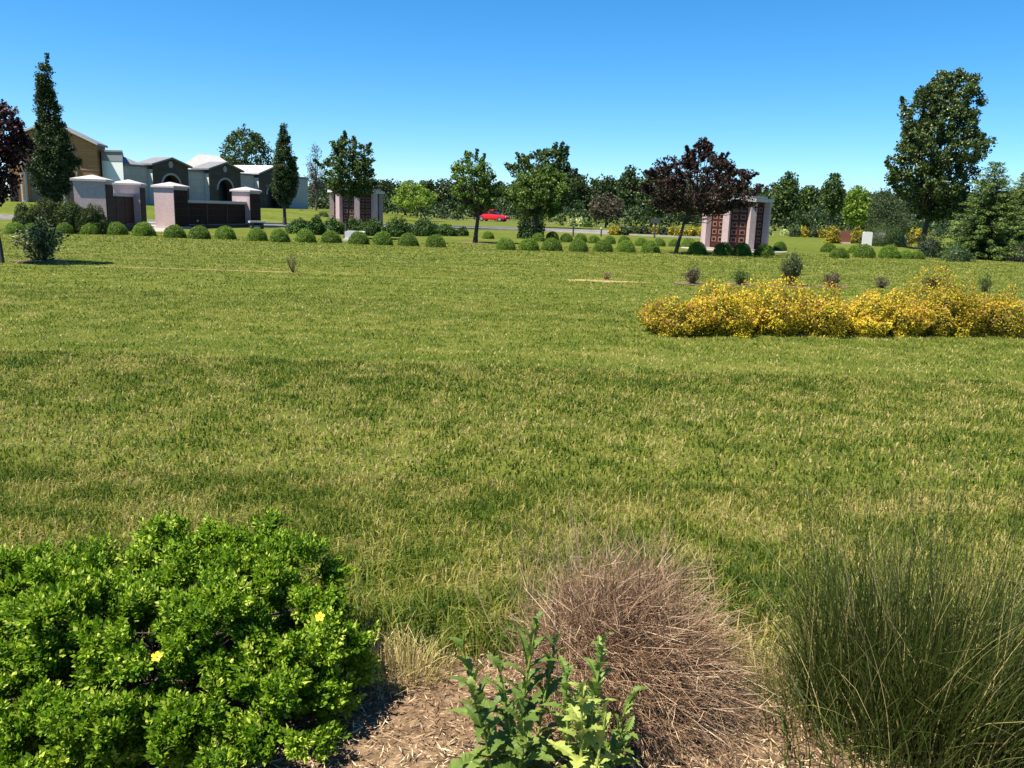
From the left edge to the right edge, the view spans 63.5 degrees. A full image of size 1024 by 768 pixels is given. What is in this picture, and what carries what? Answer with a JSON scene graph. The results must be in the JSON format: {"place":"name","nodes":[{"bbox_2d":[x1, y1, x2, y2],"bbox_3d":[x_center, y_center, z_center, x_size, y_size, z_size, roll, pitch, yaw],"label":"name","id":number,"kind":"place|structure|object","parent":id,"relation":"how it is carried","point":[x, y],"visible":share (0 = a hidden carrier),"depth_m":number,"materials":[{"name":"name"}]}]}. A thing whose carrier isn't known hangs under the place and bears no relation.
{"place":"outdoors","nodes":[
{"label":"outdoors","id":0,"kind":"place"},
{"bbox_2d":[0,216,607,232],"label":"road","id":1,"kind":"structure","parent":0,"point":[384,225],"depth_m":68.64,"materials":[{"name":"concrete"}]},
{"bbox_2d":[0,214,700,237],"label":"kerb","id":2,"kind":"structure","parent":1,"relation":"on","point":[504,228],"depth_m":63.73,"materials":[{"name":"concrete"}]},
{"bbox_2d":[0,195,1023,678],"bbox_3d":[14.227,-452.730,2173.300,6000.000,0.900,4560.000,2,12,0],"label":"ground","id":3,"kind":"structure","parent":0,"point":[806,245],"depth_m":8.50,"materials":[{"name":"green plant"}]},
{"bbox_2d":[0,99,38,262],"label":"red maple","id":4,"kind":"object","parent":3,"relation":"on","point":[14,155],"visible":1,"depth_m":18.17,"materials":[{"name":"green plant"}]},
{"bbox_2d":[12,202,37,223],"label":"juniper shrub","id":5,"kind":"object","parent":3,"relation":"on","point":[22,214],"visible":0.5,"depth_m":34.39,"materials":[{"name":"green plant"}]},
{"bbox_2d":[10,259,69,261],"bbox_3d":[-11.103,-2.923,19.608,1.243,0.001,1.280,2,12,0],"label":"mulch ring","id":6,"kind":"object","parent":3,"relation":"on","point":[32,260],"visible":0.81,"depth_m":19.50,"materials":[{"name":"soil"}]},
{"bbox_2d":[9,217,69,260],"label":"open shrub","id":7,"kind":"object","parent":6,"relation":"on","point":[36,238],"visible":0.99,"depth_m":19.47,"materials":[{"name":"green plant"}]},
{"bbox_2d":[30,196,58,231],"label":"juniper shrub","id":8,"kind":"object","parent":3,"relation":"on","point":[45,212],"visible":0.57,"depth_m":34.53,"materials":[{"name":"green plant"}]},
{"bbox_2d":[24,52,82,208],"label":"columnar tree","id":9,"kind":"object","parent":3,"relation":"on","point":[42,169],"visible":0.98,"depth_m":55.38,"materials":[{"name":"green plant"}]},
{"bbox_2d":[3,125,107,202],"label":"chapel","id":10,"kind":"structure","parent":3,"relation":"on","point":[88,152],"depth_m":81.77,"materials":[{"name":"beige brick"}]},
{"bbox_2d":[49,198,84,233],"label":"juniper shrub","id":11,"kind":"object","parent":3,"relation":"on","point":[65,213],"visible":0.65,"depth_m":34.60,"materials":[{"name":"green plant"}]},
{"bbox_2d":[73,203,111,234],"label":"juniper shrub","id":12,"kind":"object","parent":3,"relation":"on","point":[93,215],"visible":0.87,"depth_m":34.67,"materials":[{"name":"green plant"}]},
{"bbox_2d":[70,175,146,228],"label":"columbarium wall","id":13,"kind":"structure","parent":3,"relation":"on","point":[123,202],"depth_m":41.22,"materials":[{"name":"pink stone"}]},
{"bbox_2d":[100,150,123,186],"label":"annex","id":14,"kind":"object","parent":3,"relation":"on","point":[112,164],"visible":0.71,"depth_m":83.05,"materials":[{"name":"grey paint"}]},
{"bbox_2d":[106,221,128,234],"bbox_3d":[-16.702,-6.594,35.013,0.927,0.572,0.932,13,16,43],"label":"boxwood ball","id":15,"kind":"object","parent":3,"relation":"on","point":[116,228],"visible":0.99,"depth_m":34.80,"materials":[{"name":"green plant"}]},
{"bbox_2d":[132,221,156,235],"bbox_3d":[-15.526,-6.552,34.868,0.962,0.614,0.958,7,13,25],"label":"boxwood ball","id":16,"kind":"object","parent":3,"relation":"on","point":[145,228],"visible":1,"depth_m":34.64,"materials":[{"name":"green plant"}]},
{"bbox_2d":[163,224,186,237],"bbox_3d":[-13.830,-6.275,33.947,0.962,0.554,0.967,12,15,39],"label":"boxwood ball","id":17,"kind":"object","parent":3,"relation":"on","point":[174,231],"visible":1,"depth_m":33.71,"materials":[{"name":"green plant"}]},
{"bbox_2d":[187,225,211,238],"bbox_3d":[-12.752,-6.212,33.747,0.931,0.576,0.928,6,12,17],"label":"boxwood ball","id":18,"kind":"object","parent":3,"relation":"on","point":[199,231],"visible":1,"depth_m":33.53,"materials":[{"name":"green plant"}]},
{"bbox_2d":[150,182,261,228],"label":"columbarium wall","id":19,"kind":"structure","parent":3,"relation":"on","point":[173,204],"depth_m":47.20,"materials":[{"name":"pink stone"}]},
{"bbox_2d":[123,154,307,208],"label":"mausoleum","id":20,"kind":"structure","parent":3,"relation":"on","point":[209,177],"depth_m":95.04,"materials":[{"name":"stone"}]},
{"bbox_2d":[214,225,236,238],"bbox_3d":[-11.784,-6.234,34.015,0.920,0.573,0.924,-5,13,-29],"label":"boxwood ball","id":21,"kind":"object","parent":3,"relation":"on","point":[224,232],"visible":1,"depth_m":33.80,"materials":[{"name":"green plant"}]},
{"bbox_2d":[217,123,272,164],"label":"broad tree","id":22,"kind":"object","parent":3,"relation":"on","point":[255,144],"visible":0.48,"depth_m":116.90,"materials":[{"name":"green plant"}]},
{"bbox_2d":[247,227,267,240],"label":"boxwood ball","id":23,"kind":"object","parent":3,"relation":"on","point":[257,234],"visible":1,"depth_m":33.38,"materials":[{"name":"green plant"}]},
{"bbox_2d":[269,228,290,241],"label":"boxwood ball","id":24,"kind":"object","parent":3,"relation":"on","point":[279,235],"visible":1,"depth_m":32.85,"materials":[{"name":"green plant"}]},
{"bbox_2d":[266,122,299,224],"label":"columnar tree","id":25,"kind":"object","parent":3,"relation":"on","point":[284,183],"visible":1,"depth_m":58.81,"materials":[{"name":"green plant"}]},
{"bbox_2d":[285,217,307,233],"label":"bed shrub","id":26,"kind":"object","parent":3,"relation":"on","point":[296,226],"visible":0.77,"depth_m":42.68,"materials":[{"name":"green plant"}]},
{"bbox_2d":[294,229,316,241],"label":"boxwood ball","id":27,"kind":"object","parent":3,"relation":"on","point":[304,235],"visible":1,"depth_m":33.30,"materials":[{"name":"green plant"}]},
{"bbox_2d":[302,143,326,210],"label":"bare tree","id":28,"kind":"object","parent":3,"relation":"on","point":[314,180],"visible":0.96,"depth_m":93.12,"materials":[{"name":"grey plant"}]},
{"bbox_2d":[306,214,325,234],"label":"bed shrub","id":29,"kind":"object","parent":3,"relation":"on","point":[315,225],"visible":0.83,"depth_m":41.95,"materials":[{"name":"green plant"}]},
{"bbox_2d":[320,230,341,242],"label":"boxwood ball","id":30,"kind":"object","parent":3,"relation":"on","point":[330,236],"visible":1,"depth_m":33.66,"materials":[{"name":"green plant"}]},
{"bbox_2d":[323,215,344,234],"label":"bed shrub","id":31,"kind":"object","parent":3,"relation":"on","point":[335,225],"visible":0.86,"depth_m":43.81,"materials":[{"name":"green plant"}]},
{"bbox_2d":[313,130,377,237],"bbox_3d":[-7.470,-9.241,38.571,2.722,4.972,2.533,-9,16,-41],"label":"leafy tree","id":32,"kind":"object","parent":3,"relation":"on","point":[360,182],"visible":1,"depth_m":38.04,"materials":[{"name":"green plant"}]},
{"bbox_2d":[327,189,384,226],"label":"niche pavilion","id":33,"kind":"structure","parent":3,"relation":"on","point":[365,208],"depth_m":48.93,"materials":[{"name":"stone"}]},
{"bbox_2d":[347,231,369,243],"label":"boxwood ball","id":34,"kind":"object","parent":3,"relation":"on","point":[357,237],"visible":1,"depth_m":33.13,"materials":[{"name":"green plant"}]},
{"bbox_2d":[359,217,384,235],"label":"bed shrub","id":35,"kind":"object","parent":3,"relation":"on","point":[372,227],"visible":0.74,"depth_m":43.17,"materials":[{"name":"green plant"}]},
{"bbox_2d":[372,231,392,244],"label":"boxwood ball","id":36,"kind":"object","parent":3,"relation":"on","point":[382,238],"visible":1,"depth_m":33.08,"materials":[{"name":"green plant"}]},
{"bbox_2d":[370,178,401,212],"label":"tree","id":37,"kind":"object","parent":3,"relation":"on","point":[389,187],"visible":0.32,"depth_m":141.74,"materials":[{"name":"green plant"}]},
{"bbox_2d":[385,214,409,236],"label":"bed shrub","id":38,"kind":"object","parent":3,"relation":"on","point":[396,228],"visible":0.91,"depth_m":42.75,"materials":[{"name":"green plant"}]},
{"bbox_2d":[397,232,418,245],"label":"boxwood ball","id":39,"kind":"object","parent":3,"relation":"on","point":[408,239],"visible":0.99,"depth_m":33.18,"materials":[{"name":"green plant"}]},
{"bbox_2d":[391,180,438,218],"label":"young tree","id":40,"kind":"object","parent":3,"relation":"on","point":[410,202],"visible":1,"depth_m":94.68,"materials":[{"name":"green plant"}]},
{"bbox_2d":[410,216,439,236],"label":"bed shrub","id":41,"kind":"object","parent":3,"relation":"on","point":[427,227],"visible":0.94,"depth_m":45.07,"materials":[{"name":"green plant"}]},
{"bbox_2d":[424,234,445,246],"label":"boxwood ball","id":42,"kind":"object","parent":3,"relation":"on","point":[434,240],"visible":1,"depth_m":32.81,"materials":[{"name":"green plant"}]},
{"bbox_2d":[420,179,451,217],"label":"tree","id":43,"kind":"object","parent":3,"relation":"on","point":[443,190],"visible":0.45,"depth_m":136.96,"materials":[{"name":"green plant"}]},
{"bbox_2d":[437,223,458,235],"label":"bed shrub","id":44,"kind":"object","parent":3,"relation":"on","point":[447,230],"visible":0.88,"depth_m":46.83,"materials":[{"name":"green plant"}]},
{"bbox_2d":[5,630,1023,767],"bbox_3d":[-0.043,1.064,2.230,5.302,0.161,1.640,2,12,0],"label":"mulch","id":45,"kind":"object","parent":3,"relation":"on","point":[380,765],"visible":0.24,"depth_m":2.41,"materials":[{"name":"brown wood"}]},
{"bbox_2d":[0,505,384,767],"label":"potentilla bush","id":46,"kind":"object","parent":45,"relation":"on","point":[168,581],"visible":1,"depth_m":2.33,"materials":[{"name":"green plant"}]},
{"bbox_2d":[356,615,478,695],"bbox_3d":[-0.350,0.876,2.740,0.550,0.143,0.496,2,12,0],"label":"straw tuft","id":47,"kind":"object","parent":45,"relation":"on","point":[400,648],"visible":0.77,"depth_m":2.72,"materials":[{"name":"beige plant"}]},
{"bbox_2d":[444,611,575,767],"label":"thistle weed","id":48,"kind":"object","parent":45,"relation":"on","point":[510,751],"visible":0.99,"depth_m":2.15,"materials":[{"name":"green plant"}]},
{"bbox_2d":[547,679,619,767],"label":"thistle weed","id":49,"kind":"object","parent":45,"relation":"on","point":[579,717],"visible":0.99,"depth_m":2.08,"materials":[{"name":"green plant"}]},
{"bbox_2d":[525,632,647,767],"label":"thistle weed","id":50,"kind":"object","parent":45,"relation":"on","point":[614,745],"visible":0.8,"depth_m":2.18,"materials":[{"name":"green plant"}]},
{"bbox_2d":[433,486,795,767],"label":"dead shrub","id":51,"kind":"object","parent":45,"relation":"on","point":[642,627],"visible":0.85,"depth_m":2.46,"materials":[{"name":"plant"}]},
{"bbox_2d":[714,633,850,708],"bbox_3d":[0.919,0.919,2.716,0.528,0.147,0.468,2,12,0],"label":"straw tuft","id":52,"kind":"object","parent":45,"relation":"on","point":[767,671],"visible":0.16,"depth_m":2.71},
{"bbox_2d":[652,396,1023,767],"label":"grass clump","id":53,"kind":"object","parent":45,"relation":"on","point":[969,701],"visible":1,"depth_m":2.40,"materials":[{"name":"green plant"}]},
{"bbox_2d":[518,238,539,250],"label":"boxwood ball","id":54,"kind":"object","parent":3,"relation":"on","point":[528,244],"visible":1,"depth_m":32.53,"materials":[{"name":"green plant"}]},
{"bbox_2d":[516,210,545,238],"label":"evergreen shrub","id":55,"kind":"object","parent":3,"relation":"on","point":[525,226],"visible":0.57,"depth_m":46.31,"materials":[{"name":"green plant"}]},
{"bbox_2d":[502,161,570,232],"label":"crab apple","id":56,"kind":"object","parent":3,"relation":"on","point":[535,206],"visible":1,"depth_m":43.25,"materials":[{"name":"green plant"}]},
{"bbox_2d":[504,141,585,226],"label":"tree","id":57,"kind":"object","parent":3,"relation":"on","point":[561,154],"visible":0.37,"depth_m":78.30,"materials":[{"name":"green plant"}]},
{"bbox_2d":[540,237,562,250],"bbox_3d":[1.585,-5.590,33.038,0.915,0.533,0.919,1,12,-3],"label":"boxwood ball","id":58,"kind":"object","parent":3,"relation":"on","point":[552,244],"visible":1,"depth_m":32.81,"materials":[{"name":"green plant"}]},
{"bbox_2d":[561,168,586,221],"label":"tree","id":59,"kind":"object","parent":3,"relation":"on","point":[572,172],"visible":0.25,"depth_m":140.29,"materials":[{"name":"green plant"}]},
{"bbox_2d":[568,238,588,251],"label":"boxwood ball","id":60,"kind":"object","parent":3,"relation":"on","point":[577,245],"visible":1,"depth_m":32.67,"materials":[{"name":"green plant"}]},
{"bbox_2d":[569,173,599,217],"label":"tree","id":61,"kind":"object","parent":3,"relation":"on","point":[593,182],"visible":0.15,"depth_m":145.80,"materials":[{"name":"green plant"}]},
{"bbox_2d":[592,240,612,251],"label":"boxwood ball","id":62,"kind":"object","parent":3,"relation":"on","point":[604,245],"visible":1,"depth_m":33.33,"materials":[{"name":"green plant"}]},
{"bbox_2d":[589,174,618,224],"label":"broad tree","id":63,"kind":"object","parent":3,"relation":"on","point":[606,185],"visible":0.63,"depth_m":112.33,"materials":[{"name":"green plant"}]},
{"bbox_2d":[587,192,629,227],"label":"broad tree","id":64,"kind":"object","parent":3,"relation":"on","point":[604,209],"visible":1,"depth_m":89.44,"materials":[{"name":"brown plant"}]},
{"bbox_2d":[616,239,635,251],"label":"boxwood ball","id":65,"kind":"object","parent":3,"relation":"on","point":[626,245],"visible":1,"depth_m":33.55,"materials":[{"name":"green plant"}]},
{"bbox_2d":[615,165,642,225],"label":"broad tree","id":66,"kind":"object","parent":3,"relation":"on","point":[627,179],"visible":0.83,"depth_m":108.10,"materials":[{"name":"green plant"}]},
{"bbox_2d":[308,186,990,236],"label":"undergrowth","id":67,"kind":"object","parent":3,"relation":"on","point":[567,211],"visible":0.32,"depth_m":106.17,"materials":[{"name":"green plant"}]},
{"bbox_2d":[634,171,666,227],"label":"broad tree","id":68,"kind":"object","parent":3,"relation":"on","point":[644,201],"visible":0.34,"depth_m":100.78,"materials":[{"name":"green plant"}]},
{"bbox_2d":[635,293,722,336],"bbox_3d":[2.137,-0.923,10.801,1.060,0.530,1.053,-3,13,-23],"label":"golden shrub","id":69,"kind":"object","parent":3,"relation":"on","point":[673,321],"visible":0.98,"depth_m":10.57,"materials":[{"name":"yellow plant"}]},
{"bbox_2d":[687,241,706,254],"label":"boxwood ball","id":70,"kind":"object","parent":3,"relation":"on","point":[697,248],"visible":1,"depth_m":33.51,"materials":[{"name":"green plant"}]},
{"bbox_2d":[630,137,768,252],"bbox_3d":[7.617,-7.580,33.523,4.824,4.726,5.427,8,13,27],"label":"purple crab apple","id":71,"kind":"object","parent":3,"relation":"on","point":[694,196],"visible":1,"depth_m":32.73,"materials":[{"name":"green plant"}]},
{"bbox_2d":[712,242,733,254],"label":"boxwood ball","id":72,"kind":"object","parent":3,"relation":"on","point":[723,248],"visible":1,"depth_m":33.62,"materials":[{"name":"green plant"}]},
{"bbox_2d":[683,277,765,336],"bbox_3d":[2.807,-1.033,10.915,1.136,0.738,1.027,2,12,0],"label":"golden shrub","id":73,"kind":"object","parent":3,"relation":"on","point":[726,324],"visible":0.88,"depth_m":10.73,"materials":[{"name":"yellow plant"}]},
{"bbox_2d":[700,195,773,250],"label":"niche pavilion","id":74,"kind":"structure","parent":3,"relation":"on","point":[750,226],"depth_m":38.63,"materials":[{"name":"stone"}]},
{"bbox_2d":[733,242,751,254],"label":"boxwood ball","id":75,"kind":"object","parent":3,"relation":"on","point":[742,248],"visible":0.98,"depth_m":33.97,"materials":[{"name":"green plant"}]},
{"bbox_2d":[753,244,774,255],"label":"boxwood ball","id":76,"kind":"object","parent":3,"relation":"on","point":[765,250],"visible":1,"depth_m":34.35,"materials":[{"name":"green plant"}]},
{"bbox_2d":[732,273,807,336],"bbox_3d":[3.468,-1.089,11.108,1.023,0.810,0.857,12,15,39],"label":"golden shrub","id":77,"kind":"object","parent":3,"relation":"on","point":[772,319],"visible":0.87,"depth_m":10.90,"materials":[{"name":"yellow plant"}]},
{"bbox_2d":[770,170,802,229],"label":"broad tree","id":78,"kind":"object","parent":3,"relation":"on","point":[786,199],"visible":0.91,"depth_m":104.30,"materials":[{"name":"green plant"}]},
{"bbox_2d":[769,284,812,287],"bbox_3d":[6.377,-2.274,19.130,1.022,0.001,1.078,2,12,0],"label":"mulch ring","id":79,"kind":"object","parent":3,"relation":"on","point":[803,286],"visible":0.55,"depth_m":19.00,"materials":[{"name":"soil"}]},
{"bbox_2d":[777,248,807,285],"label":"shrub","id":80,"kind":"object","parent":79,"relation":"on","point":[794,271],"visible":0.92,"depth_m":19.01,"materials":[{"name":"green plant"}]},
{"bbox_2d":[798,185,822,229],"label":"broad tree","id":81,"kind":"object","parent":3,"relation":"on","point":[809,199],"visible":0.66,"depth_m":108.56,"materials":[{"name":"green plant"}]},
{"bbox_2d":[784,281,851,336],"bbox_3d":[4.121,-1.031,11.157,0.878,0.716,1.023,6,13,21],"label":"golden shrub","id":82,"kind":"object","parent":3,"relation":"on","point":[819,320],"visible":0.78,"depth_m":11.01,"materials":[{"name":"yellow plant"}]},
{"bbox_2d":[822,225,842,243],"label":"yellow shrub","id":83,"kind":"object","parent":3,"relation":"on","point":[831,236],"visible":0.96,"depth_m":56.62,"materials":[{"name":"yellow plant"}]},
{"bbox_2d":[820,172,847,230],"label":"slender tree","id":84,"kind":"object","parent":3,"relation":"on","point":[830,201],"visible":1,"depth_m":66.80,"materials":[{"name":"green plant"}]},
{"bbox_2d":[840,185,871,230],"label":"young tree","id":85,"kind":"object","parent":3,"relation":"on","point":[859,215],"visible":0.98,"depth_m":77.46,"materials":[{"name":"green plant"}]},
{"bbox_2d":[830,287,895,336],"bbox_3d":[4.747,-1.005,11.318,0.923,0.638,0.991,8,13,28],"label":"golden shrub","id":86,"kind":"object","parent":3,"relation":"on","point":[864,322],"visible":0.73,"depth_m":11.13,"materials":[{"name":"yellow plant"}]},
{"bbox_2d":[852,243,875,257],"bbox_3d":[15.229,-5.765,35.738,0.998,0.618,0.993,0,12,-11],"label":"boxwood ball","id":87,"kind":"object","parent":3,"relation":"on","point":[864,251],"visible":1,"depth_m":35.52,"materials":[{"name":"green plant"}]},
{"bbox_2d":[856,218,915,246],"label":"mound shrub","id":88,"kind":"object","parent":3,"relation":"on","point":[885,235],"visible":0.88,"depth_m":53.02,"materials":[{"name":"green plant"}]},
{"bbox_2d":[863,187,914,234],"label":"willow","id":89,"kind":"object","parent":3,"relation":"on","point":[884,203],"visible":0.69,"depth_m":85.24,"materials":[{"name":"green plant"}]},
{"bbox_2d":[877,244,900,257],"bbox_3d":[16.378,-5.763,35.914,0.976,0.608,0.972,-4,13,-24],"label":"boxwood ball","id":90,"kind":"object","parent":3,"relation":"on","point":[889,251],"visible":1,"depth_m":35.68,"materials":[{"name":"green plant"}]},
{"bbox_2d":[874,284,935,336],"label":"golden shrub","id":91,"kind":"object","parent":3,"relation":"on","point":[906,322],"visible":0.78,"depth_m":11.23,"materials":[{"name":"yellow plant"}]},
{"bbox_2d":[913,230,949,257],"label":"olive shrub","id":92,"kind":"object","parent":3,"relation":"on","point":[931,247],"visible":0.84,"depth_m":37.69,"materials":[{"name":"green plant"}]},
{"bbox_2d":[883,67,997,248],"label":"shade maple","id":93,"kind":"object","parent":3,"relation":"on","point":[928,183],"visible":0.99,"depth_m":47.95,"materials":[{"name":"green plant"}]},
{"bbox_2d":[902,259,994,337],"bbox_3d":[6.061,-1.230,11.606,1.182,1.038,1.045,-1,12,-14],"label":"golden shrub","id":94,"kind":"object","parent":3,"relation":"on","point":[948,321],"visible":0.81,"depth_m":11.43,"materials":[{"name":"yellow plant"}]},
{"bbox_2d":[937,237,976,261],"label":"evergreen shrub","id":95,"kind":"object","parent":3,"relation":"on","point":[954,253],"visible":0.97,"depth_m":34.50,"materials":[{"name":"green plant"}]},
{"bbox_2d":[941,161,1023,260],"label":"spruce","id":96,"kind":"object","parent":3,"relation":"on","point":[980,237],"visible":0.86,"depth_m":37.07,"materials":[{"name":"green plant"}]},
{"bbox_2d":[956,284,1023,337],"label":"golden shrub","id":97,"kind":"object","parent":3,"relation":"on","point":[994,320],"visible":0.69,"depth_m":11.52,"materials":[{"name":"yellow plant"}]},
{"bbox_2d":[1006,172,1023,248],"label":"spruce","id":98,"kind":"object","parent":3,"relation":"on","point":[1020,201],"visible":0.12,"depth_m":44.50,"materials":[{"name":"green plant"}]},
{"bbox_2d":[0,0,1023,194],"label":"sky","id":99,"kind":"structure","parent":0,"point":[812,89],"materials":[{"name":"blue"}]},
{"bbox_2d":[426,217,931,236],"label":"road","id":100,"kind":"structure","parent":0,"point":[604,225],"depth_m":112.78,"materials":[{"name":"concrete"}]},
{"bbox_2d":[479,209,509,221],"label":"parked car","id":101,"kind":"object","parent":100,"relation":"on","point":[493,215],"visible":0.94,"depth_m":113.93,"materials":[{"name":"red paint"}]},
{"label":"mulch ring","id":102,"kind":"structure","parent":0,"visible":0},
{"bbox_2d":[448,148,503,242],"bbox_3d":[-1.655,-8.625,38.067,2.587,4.323,2.718,2,12,0],"label":"young tree","id":103,"kind":"object","parent":102,"relation":"on","point":[472,199],"visible":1,"depth_m":37.57,"materials":[{"name":"green plant"}]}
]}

